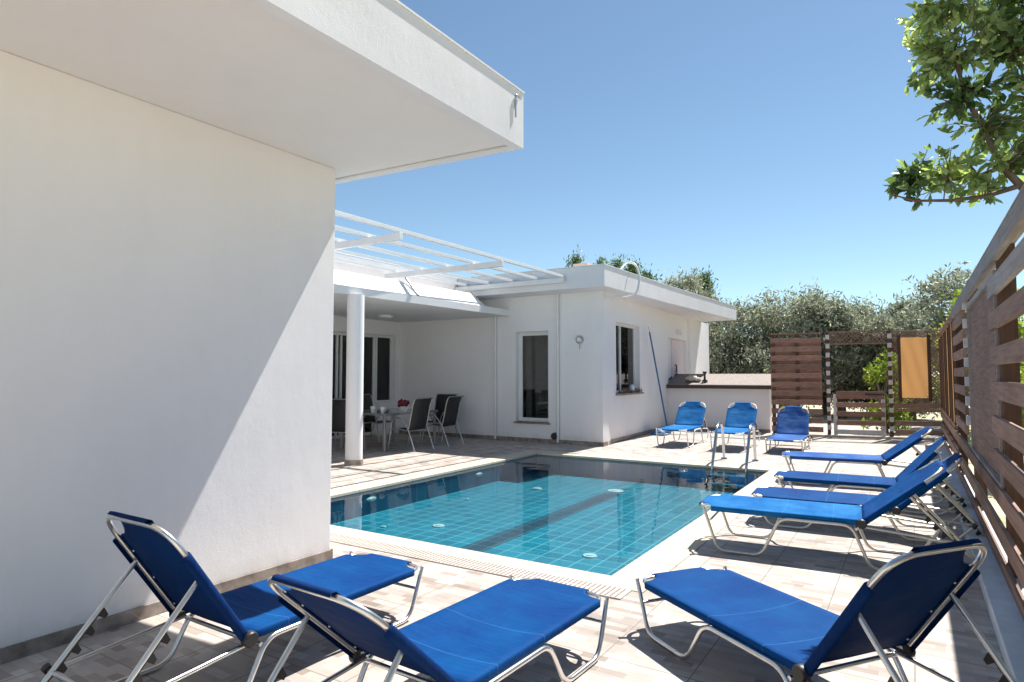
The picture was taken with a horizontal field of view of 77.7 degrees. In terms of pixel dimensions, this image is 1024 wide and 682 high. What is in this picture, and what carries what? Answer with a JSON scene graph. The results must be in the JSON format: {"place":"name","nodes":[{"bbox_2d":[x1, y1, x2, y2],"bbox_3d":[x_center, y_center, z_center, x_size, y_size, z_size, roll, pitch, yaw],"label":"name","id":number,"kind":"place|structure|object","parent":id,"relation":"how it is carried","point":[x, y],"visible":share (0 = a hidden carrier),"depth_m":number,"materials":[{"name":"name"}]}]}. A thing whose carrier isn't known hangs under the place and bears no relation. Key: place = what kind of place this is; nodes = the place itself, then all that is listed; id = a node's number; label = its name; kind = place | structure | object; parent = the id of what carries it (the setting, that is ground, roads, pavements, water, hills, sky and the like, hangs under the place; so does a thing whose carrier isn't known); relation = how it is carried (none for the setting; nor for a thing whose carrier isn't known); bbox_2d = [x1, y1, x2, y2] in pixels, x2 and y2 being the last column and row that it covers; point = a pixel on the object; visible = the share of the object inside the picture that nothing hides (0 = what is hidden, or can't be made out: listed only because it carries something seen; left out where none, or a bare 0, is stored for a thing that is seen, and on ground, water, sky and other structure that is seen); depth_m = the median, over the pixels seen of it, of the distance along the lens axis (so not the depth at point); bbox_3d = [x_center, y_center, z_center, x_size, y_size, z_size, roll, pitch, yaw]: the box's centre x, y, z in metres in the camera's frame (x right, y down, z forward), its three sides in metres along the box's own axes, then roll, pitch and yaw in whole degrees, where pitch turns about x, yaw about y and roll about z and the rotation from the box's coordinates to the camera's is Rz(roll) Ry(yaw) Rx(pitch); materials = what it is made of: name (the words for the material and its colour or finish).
{"place":"outdoors","nodes":[
{"label":"outdoors","id":0,"kind":"place"},
{"bbox_2d":[0,422,1004,681],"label":"pool deck","id":1,"kind":"structure","parent":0,"point":[824,566],"depth_m":3.98,"materials":[{"name":"tile"}]},
{"bbox_2d":[40,511,423,681],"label":"sun lounger","id":2,"kind":"object","parent":1,"relation":"on","point":[164,564],"visible":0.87,"depth_m":3.02,"materials":[{"name":"fabric"}]},
{"bbox_2d":[0,0,524,664],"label":"villa wing","id":3,"kind":"structure","parent":1,"relation":"on","point":[172,172],"depth_m":3.83,"materials":[{"name":"white paint"}]},
{"bbox_2d":[332,399,364,449],"bbox_3d":[-3.180,1.587,12.015,0.634,1.026,0.688,0,-3,7],"label":"dining chair","id":4,"kind":"object","parent":1,"relation":"on","point":[338,414],"visible":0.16,"depth_m":11.82,"materials":[{"name":"black fabric"}]},
{"bbox_2d":[363,394,391,441],"bbox_3d":[-3.079,1.703,14.223,0.688,1.026,0.634,-1,-3,22],"label":"dining chair","id":5,"kind":"object","parent":1,"relation":"on","point":[367,401],"visible":0.43,"depth_m":14.35,"materials":[{"name":"black fabric"}]},
{"bbox_2d":[340,408,437,451],"bbox_3d":[-2.514,1.797,13.039,1.250,0.725,1.600,-2,-4,32],"label":"dining table","id":6,"kind":"object","parent":1,"relation":"on","point":[393,412],"visible":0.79,"depth_m":12.69,"materials":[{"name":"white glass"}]},
{"bbox_2d":[370,406,375,412],"bbox_3d":[-2.723,1.341,12.440,0.103,0.126,0.129,1,-3,-25],"label":"cup","id":7,"kind":"object","parent":6,"relation":"on","point":[373,408],"visible":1,"depth_m":12.42,"materials":[{"name":"white ceramic"}]},
{"bbox_2d":[397,399,409,411],"bbox_3d":[-2.204,1.295,12.823,0.236,0.260,0.328,0,-3,5],"label":"flower pot","id":8,"kind":"object","parent":6,"relation":"on","point":[403,404],"visible":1,"depth_m":12.78,"materials":[{"name":"white ceramic"}]},
{"bbox_2d":[387,397,433,451],"bbox_3d":[-1.965,1.607,12.407,0.688,1.026,0.634,-2,-3,30],"label":"dining chair","id":9,"kind":"object","parent":1,"relation":"on","point":[419,415],"visible":1,"depth_m":12.28,"materials":[{"name":"black fabric"}]},
{"bbox_2d":[267,574,608,681],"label":"sun lounger","id":10,"kind":"object","parent":1,"relation":"on","point":[485,635],"visible":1,"depth_m":2.77,"materials":[{"name":"fabric"}]},
{"bbox_2d":[332,442,543,482],"bbox_3d":[-1.498,2.023,10.490,0.412,0.004,7.500,-2,-4,32],"label":"deck joint","id":11,"kind":"object","parent":1,"relation":"on","point":[429,464],"visible":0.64,"depth_m":10.55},
{"bbox_2d":[419,394,458,441],"bbox_3d":[-1.636,1.708,14.302,0.634,1.026,0.688,-2,-3,27],"label":"dining chair","id":12,"kind":"object","parent":1,"relation":"on","point":[440,402],"visible":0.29,"depth_m":14.55,"materials":[{"name":"black fabric"}]},
{"bbox_2d":[421,395,463,446],"bbox_3d":[-1.446,1.656,13.322,0.688,1.026,0.634,-1,-3,26],"label":"dining chair","id":13,"kind":"object","parent":1,"relation":"on","point":[451,412],"visible":0.92,"depth_m":13.21,"materials":[{"name":"black fabric"}]},
{"bbox_2d":[330,532,631,599],"bbox_3d":[-1.160,1.753,5.441,4.540,0.010,0.199,-2,-4,32],"label":"overflow grate","id":14,"kind":"object","parent":1,"relation":"on","point":[613,592],"visible":0.61,"depth_m":4.88,"materials":[{"name":"plastic"}]},
{"bbox_2d":[332,253,736,465],"bbox_3d":[-1.159,0.348,14.945,8.492,4.580,20.037,-2,-4,32],"label":"villa","id":15,"kind":"object","parent":1,"relation":"on","point":[568,359],"visible":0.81,"depth_m":14.30,"materials":[{"name":"white paint"}]},
{"bbox_2d":[332,332,375,438],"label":"patio door","id":16,"kind":"structure","parent":15,"relation":"in","point":[339,338],"depth_m":14.68,"materials":[{"name":"white plastic"}]},
{"bbox_2d":[375,335,391,402],"bbox_3d":[-3.188,0.689,15.725,0.050,1.660,0.580,-2,-4,32],"label":"window","id":17,"kind":"structure","parent":15,"relation":"in","point":[383,343],"depth_m":15.74,"materials":[{"name":"black glass"}]},
{"bbox_2d":[334,210,563,295],"bbox_3d":[-2.443,-1.211,9.801,2.710,0.559,8.840,-2,-4,32],"label":"pergola","id":18,"kind":"object","parent":15,"relation":"on","point":[395,239],"visible":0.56,"depth_m":11.04,"materials":[{"name":"white paint"}]},
{"bbox_2d":[513,331,549,424],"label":"window","id":19,"kind":"structure","parent":15,"relation":"in","point":[527,340],"depth_m":14.32,"materials":[{"name":"white plastic"}]},
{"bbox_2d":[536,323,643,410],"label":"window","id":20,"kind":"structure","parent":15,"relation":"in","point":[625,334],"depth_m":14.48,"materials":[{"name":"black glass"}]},
{"bbox_2d":[604,261,639,297],"bbox_3d":[2.350,-1.296,13.415,0.679,0.846,0.788,-2,-4,32],"label":"roof hose","id":21,"kind":"object","parent":15,"relation":"on","point":[638,272],"visible":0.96,"depth_m":13.27,"materials":[{"name":"white plastic"}]},
{"bbox_2d":[618,387,641,393],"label":"dried branches","id":22,"kind":"object","parent":15,"relation":"on","point":[631,391],"visible":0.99,"depth_m":14.57,"materials":[{"name":"brown plant"}]},
{"bbox_2d":[671,339,683,377],"bbox_3d":[4.960,1.214,18.836,0.107,2.460,1.350,-2,-3,29],"label":"door","id":23,"kind":"structure","parent":15,"relation":"in","point":[677,347],"depth_m":18.76,"materials":[{"name":"paint"}]},
{"bbox_2d":[648,326,667,425],"bbox_3d":[3.660,0.964,15.883,0.753,2.638,0.038,2,-4,-39],"label":"pool pole","id":24,"kind":"object","parent":1,"relation":"on","point":[657,376],"visible":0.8,"depth_m":15.86,"materials":[{"name":"blue metal"}]},
{"bbox_2d":[651,429,670,434],"bbox_3d":[3.658,2.198,15.535,0.356,0.150,0.604,-2,-4,32],"label":"pool net","id":25,"kind":"object","parent":1,"relation":"on","point":[660,431],"visible":0.69,"depth_m":15.38,"materials":[{"name":"blue plastic"}]},
{"bbox_2d":[656,401,709,446],"bbox_3d":[3.686,1.754,13.614,0.656,0.868,1.940,-2,-4,31],"label":"sun lounger","id":26,"kind":"object","parent":1,"relation":"on","point":[690,416],"visible":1,"depth_m":13.97,"materials":[{"name":"blue fabric"}]},
{"bbox_2d":[666,372,778,432],"bbox_3d":[5.696,1.617,17.268,2.900,1.530,1.481,-2,-4,32],"label":"masonry box","id":27,"kind":"object","parent":1,"relation":"on","point":[717,395],"visible":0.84,"depth_m":16.80,"materials":[{"name":"white paint"}]},
{"bbox_2d":[685,375,700,381],"bbox_3d":[4.980,1.032,17.452,0.467,0.203,0.258,-2,-4,32],"label":"stone ornament","id":28,"kind":"object","parent":27,"relation":"on","point":[691,378],"visible":1,"depth_m":17.37,"materials":[{"name":"white stone"}]},
{"bbox_2d":[702,371,707,381],"bbox_3d":[5.216,0.965,17.197,0.160,0.280,0.160,-2,-4,32],"label":"bottle vase","id":29,"kind":"object","parent":27,"relation":"on","point":[704,379],"visible":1,"depth_m":17.17,"materials":[{"name":"black plastic"}]},
{"bbox_2d":[710,402,760,451],"bbox_3d":[4.566,1.714,12.930,0.656,0.877,1.940,-2,-4,31],"label":"sun lounger","id":30,"kind":"object","parent":1,"relation":"on","point":[740,417],"visible":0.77,"depth_m":13.32,"materials":[{"name":"blue fabric"}]},
{"bbox_2d":[765,406,812,451],"bbox_3d":[5.465,1.720,12.504,0.656,0.819,1.941,-2,-4,30],"label":"sun lounger","id":31,"kind":"object","parent":1,"relation":"on","point":[792,425],"visible":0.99,"depth_m":12.85,"materials":[{"name":"blue fabric"}]},
{"bbox_2d":[766,369,811,417],"bbox_3d":[7.905,1.538,18.400,1.324,2.056,1.853,1,-3,-17],"label":"lime shrub","id":32,"kind":"object","parent":1,"relation":"on","point":[780,406],"visible":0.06,"depth_m":17.85,"materials":[{"name":"green plant"}]},
{"bbox_2d":[635,539,1016,681],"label":"sun lounger","id":33,"kind":"object","parent":1,"relation":"on","point":[902,604],"visible":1,"depth_m":2.69,"materials":[{"name":"fabric"}]},
{"bbox_2d":[699,460,974,570],"bbox_3d":[2.558,1.346,5.206,1.943,0.797,0.656,-2,-3,28],"label":"sun lounger","id":34,"kind":"object","parent":1,"relation":"on","point":[859,517],"visible":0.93,"depth_m":5.10,"materials":[{"name":"blue fabric"}]},
{"bbox_2d":[772,433,933,439],"bbox_3d":[8.021,2.232,14.840,3.600,0.044,0.220,-1,-3,21],"label":"threshold","id":35,"kind":"object","parent":1,"relation":"on","point":[861,436],"visible":0.64,"depth_m":14.72,"materials":[{"name":"stone"}]},
{"bbox_2d":[770,332,823,432],"bbox_3d":[6.889,1.044,15.374,1.150,2.475,0.110,-1,-3,21],"label":"slatted fence","id":36,"kind":"object","parent":35,"relation":"on","point":[796,372],"visible":0.94,"depth_m":15.37,"materials":[{"name":"brown wood"}]},
{"bbox_2d":[825,332,831,434],"bbox_3d":[7.526,1.023,15.121,0.084,2.490,0.108,-1,-3,21],"label":"block post","id":37,"kind":"object","parent":35,"relation":"on","point":[829,425],"visible":0.98,"depth_m":15.09,"materials":[{"name":"grey concrete"}]},
{"bbox_2d":[829,330,886,344],"bbox_3d":[8.132,-0.077,14.957,1.210,0.310,0.050,-1,-3,21],"label":"lattice header","id":38,"kind":"object","parent":37,"relation":"attached to","point":[841,332],"visible":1,"depth_m":14.96},
{"bbox_2d":[887,330,893,436],"bbox_3d":[8.731,0.999,14.661,0.084,2.490,0.108,-1,-3,21],"label":"block post","id":39,"kind":"object","parent":35,"relation":"on","point":[890,383],"visible":0.97,"depth_m":14.63,"materials":[{"name":"grey concrete"}]},
{"bbox_2d":[833,391,888,435],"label":"garden gate","id":40,"kind":"structure","parent":39,"relation":"attached to","point":[860,395],"depth_m":14.84,"materials":[{"name":"brown wood"}]},
{"bbox_2d":[891,330,942,435],"bbox_3d":[8.021,1.018,14.933,3.580,2.480,0.058,-1,-3,21],"label":"screen panel","id":41,"kind":"object","parent":35,"relation":"on","point":[914,366],"visible":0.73,"depth_m":14.48,"materials":[{"name":"wood"}]},
{"bbox_2d":[781,426,949,484],"bbox_3d":[4.668,1.524,8.532,1.944,0.792,0.656,-1,-3,25],"label":"sun lounger","id":42,"kind":"object","parent":1,"relation":"on","point":[898,449],"visible":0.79,"depth_m":8.45,"materials":[{"name":"blue fabric"}]},
{"bbox_2d":[751,453,985,543],"bbox_3d":[3.342,1.418,6.090,1.940,0.746,0.656,-2,-3,29],"label":"sun lounger","id":43,"kind":"object","parent":1,"relation":"on","point":[764,491],"visible":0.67,"depth_m":5.98,"materials":[{"name":"blue fabric"}]},
{"bbox_2d":[774,436,971,514],"bbox_3d":[4.035,1.456,7.225,1.940,0.790,0.656,-2,-3,29],"label":"sun lounger","id":44,"kind":"object","parent":1,"relation":"on","point":[926,456],"visible":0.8,"depth_m":7.13,"materials":[{"name":"blue fabric"}]},
{"bbox_2d":[861,346,916,432],"bbox_3d":[9.514,1.293,16.062,1.294,2.377,1.422,-2,-4,32],"label":"lime shrub","id":45,"kind":"object","parent":1,"relation":"on","point":[878,372],"visible":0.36,"depth_m":15.98,"materials":[{"name":"green plant"}]},
{"bbox_2d":[934,437,1023,681],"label":"kerb","id":46,"kind":"structure","parent":1,"relation":"on","point":[1006,618],"depth_m":3.94,"materials":[{"name":"grey concrete"}]},
{"bbox_2d":[938,184,1023,620],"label":"timber fence","id":47,"kind":"object","parent":46,"relation":"on","point":[990,300],"visible":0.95,"depth_m":4.65,"materials":[{"name":"brown wood"}]},
{"bbox_2d":[330,471,738,575],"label":"pool floor","id":48,"kind":"structure","parent":0,"point":[635,520],"depth_m":8.00,"materials":[{"name":"teal tile"}]},
{"bbox_2d":[432,524,444,527],"bbox_3d":[-0.879,2.203,7.591,0.150,0.020,0.150,-2,-4,32],"label":"pool inlet","id":49,"kind":"object","parent":48,"relation":"on","point":[438,525],"visible":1,"depth_m":7.56,"materials":[{"name":"plastic"}]},
{"bbox_2d":[461,492,621,551],"bbox_3d":[0.360,2.222,7.801,0.270,0.004,4.440,-2,-4,32],"label":"lane line","id":50,"kind":"object","parent":48,"relation":"on","point":[487,543],"visible":0.64,"depth_m":7.66,"materials":[{"name":"blue tile"}]},
{"bbox_2d":[330,455,765,523],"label":"pool wall","id":51,"kind":"structure","parent":48,"relation":"on","point":[348,507],"depth_m":10.28,"materials":[{"name":"blue tile"}]},
{"bbox_2d":[366,497,375,501],"bbox_3d":[-1.824,2.058,8.266,0.030,0.059,0.175,-2,-4,32],"label":"pool light","id":52,"kind":"object","parent":51,"relation":"attached to","point":[370,499],"visible":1,"depth_m":8.24,"materials":[{"name":"plastic"}]},
{"bbox_2d":[330,450,795,592],"bbox_3d":[0.624,1.923,8.330,4.766,0.036,6.588,-2,-4,32],"label":"pool coping","id":53,"kind":"object","parent":51,"relation":"on","point":[673,551],"visible":0.69,"depth_m":5.75,"materials":[{"name":"stone"}]},
{"bbox_2d":[582,553,596,557],"bbox_3d":[0.776,2.137,6.336,0.150,0.020,0.150,-2,-4,32],"label":"pool inlet","id":54,"kind":"object","parent":48,"relation":"on","point":[589,555],"visible":1,"depth_m":6.31,"materials":[{"name":"plastic"}]},
{"bbox_2d":[607,489,623,492],"bbox_3d":[1.605,2.324,9.875,0.260,0.020,0.260,-2,-4,32],"label":"pool inlet","id":55,"kind":"object","parent":48,"relation":"on","point":[615,490],"visible":1,"depth_m":9.82,"materials":[{"name":"plastic"}]},
{"bbox_2d":[710,422,758,487],"bbox_3d":[3.648,1.857,10.488,0.678,1.001,1.234,-2,-4,32],"label":"pool ladder","id":56,"kind":"object","parent":48,"relation":"on","point":[752,427],"visible":0.98,"depth_m":10.14,"materials":[{"name":"silver metal"}]},
{"bbox_2d":[334,0,1023,373],"label":"sky","id":57,"kind":"structure","parent":0,"point":[757,142],"materials":[{"name":"blue"}]},
{"bbox_2d":[803,399,1005,526],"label":"ground","id":58,"kind":"structure","parent":0,"point":[997,508],"depth_m":21.22,"materials":[{"name":"white concrete"}]},
{"bbox_2d":[563,243,584,266],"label":"evergreen tree","id":59,"kind":"object","parent":58,"relation":"on","point":[576,260],"visible":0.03,"depth_m":46.93,"materials":[{"name":"green plant"}]},
{"bbox_2d":[593,257,611,264],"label":"evergreen tree","id":60,"kind":"object","parent":58,"relation":"on","point":[601,260],"visible":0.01,"depth_m":45.98,"materials":[{"name":"green plant"}]},
{"bbox_2d":[609,254,628,270],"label":"evergreen tree","id":61,"kind":"object","parent":58,"relation":"on","point":[619,263],"visible":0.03,"depth_m":45.21,"materials":[{"name":"green plant"}]},
{"bbox_2d":[624,254,644,275],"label":"evergreen tree","id":62,"kind":"object","parent":58,"relation":"on","point":[632,267],"visible":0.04,"depth_m":44.46,"materials":[{"name":"green plant"}]},
{"bbox_2d":[631,264,662,280],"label":"evergreen tree","id":63,"kind":"object","parent":58,"relation":"on","point":[646,274],"visible":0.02,"depth_m":43.80,"materials":[{"name":"green plant"}]},
{"bbox_2d":[660,267,723,348],"bbox_3d":[7.661,-0.171,26.649,3.327,6.214,3.328,0,-3,1],"label":"olive tree","id":64,"kind":"object","parent":58,"relation":"on","point":[688,283],"visible":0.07,"depth_m":26.57,"materials":[{"name":"green plant"}]},
{"bbox_2d":[691,264,720,348],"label":"evergreen tree","id":65,"kind":"object","parent":58,"relation":"on","point":[706,279],"visible":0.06,"depth_m":41.67,"materials":[{"name":"green plant"}]},
{"bbox_2d":[704,296,764,373],"bbox_3d":[7.883,0.544,24.032,3.943,4.556,3.226,2,-4,-31],"label":"olive tree","id":66,"kind":"object","parent":58,"relation":"on","point":[726,366],"visible":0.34,"depth_m":23.21,"materials":[{"name":"green plant"}]},
{"bbox_2d":[710,332,761,373],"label":"olive tree","id":67,"kind":"object","parent":58,"relation":"on","point":[736,372],"visible":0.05,"depth_m":23.68,"materials":[{"name":"green plant"}]},
{"bbox_2d":[721,295,797,346],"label":"olive tree","id":68,"kind":"object","parent":58,"relation":"on","point":[761,318],"visible":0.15,"depth_m":23.39,"materials":[{"name":"green plant"}]},
{"bbox_2d":[737,323,788,373],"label":"olive tree","id":69,"kind":"object","parent":58,"relation":"on","point":[763,341],"visible":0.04,"depth_m":23.14,"materials":[{"name":"green plant"}]},
{"bbox_2d":[732,278,863,379],"bbox_3d":[10.120,0.228,22.392,4.220,4.971,4.040,-2,-4,32],"label":"olive tree","id":70,"kind":"object","parent":58,"relation":"on","point":[799,305],"visible":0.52,"depth_m":21.62,"materials":[{"name":"green plant"}]},
{"bbox_2d":[785,290,894,418],"bbox_3d":[11.238,0.444,21.823,3.480,4.467,3.612,1,-3,-22],"label":"olive tree","id":71,"kind":"object","parent":58,"relation":"on","point":[850,355],"visible":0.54,"depth_m":21.07,"materials":[{"name":"green plant"}]},
{"bbox_2d":[812,354,867,414],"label":"olive tree","id":72,"kind":"object","parent":58,"relation":"on","point":[824,407],"visible":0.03,"depth_m":23.66,"materials":[{"name":"green plant"}]},
{"bbox_2d":[822,336,905,411],"bbox_3d":[12.869,1.067,23.011,3.652,3.630,3.731,-2,-4,32],"label":"leafy tree","id":73,"kind":"object","parent":58,"relation":"on","point":[860,400],"visible":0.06,"depth_m":22.49,"materials":[{"name":"green plant"}]},
{"bbox_2d":[822,291,932,417],"bbox_3d":[12.500,0.470,22.191,3.740,4.452,3.565,2,-3,-27],"label":"olive tree","id":74,"kind":"object","parent":58,"relation":"on","point":[858,374],"visible":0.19,"depth_m":21.72,"materials":[{"name":"green plant"}]},
{"bbox_2d":[862,288,945,420],"bbox_3d":[13.154,0.446,21.101,3.137,4.542,3.383,-2,-4,32],"label":"olive tree","id":75,"kind":"object","parent":58,"relation":"on","point":[903,315],"visible":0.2,"depth_m":20.82,"materials":[{"name":"green plant"}]},
{"bbox_2d":[902,260,975,376],"bbox_3d":[12.368,0.121,17.751,2.633,4.697,3.141,0,-3,9],"label":"olive tree","id":76,"kind":"object","parent":58,"relation":"on","point":[939,287],"visible":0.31,"depth_m":17.74,"materials":[{"name":"green plant"}]},
{"bbox_2d":[884,0,1023,211],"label":"broadleaf tree","id":77,"kind":"object","parent":58,"relation":"on","point":[1003,38],"visible":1,"depth_m":3.60,"materials":[{"name":"green plant"}]},
{"bbox_2d":[928,288,1023,406],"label":"tree","id":78,"kind":"object","parent":58,"relation":"on","point":[1020,324],"visible":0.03,"depth_m":15.33,"materials":[{"name":"green plant"}]},
{"bbox_2d":[968,362,1023,423],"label":"garden shrub","id":79,"kind":"object","parent":58,"relation":"on","point":[1022,371],"visible":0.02,"depth_m":8.48,"materials":[{"name":"green plant"}]}
]}

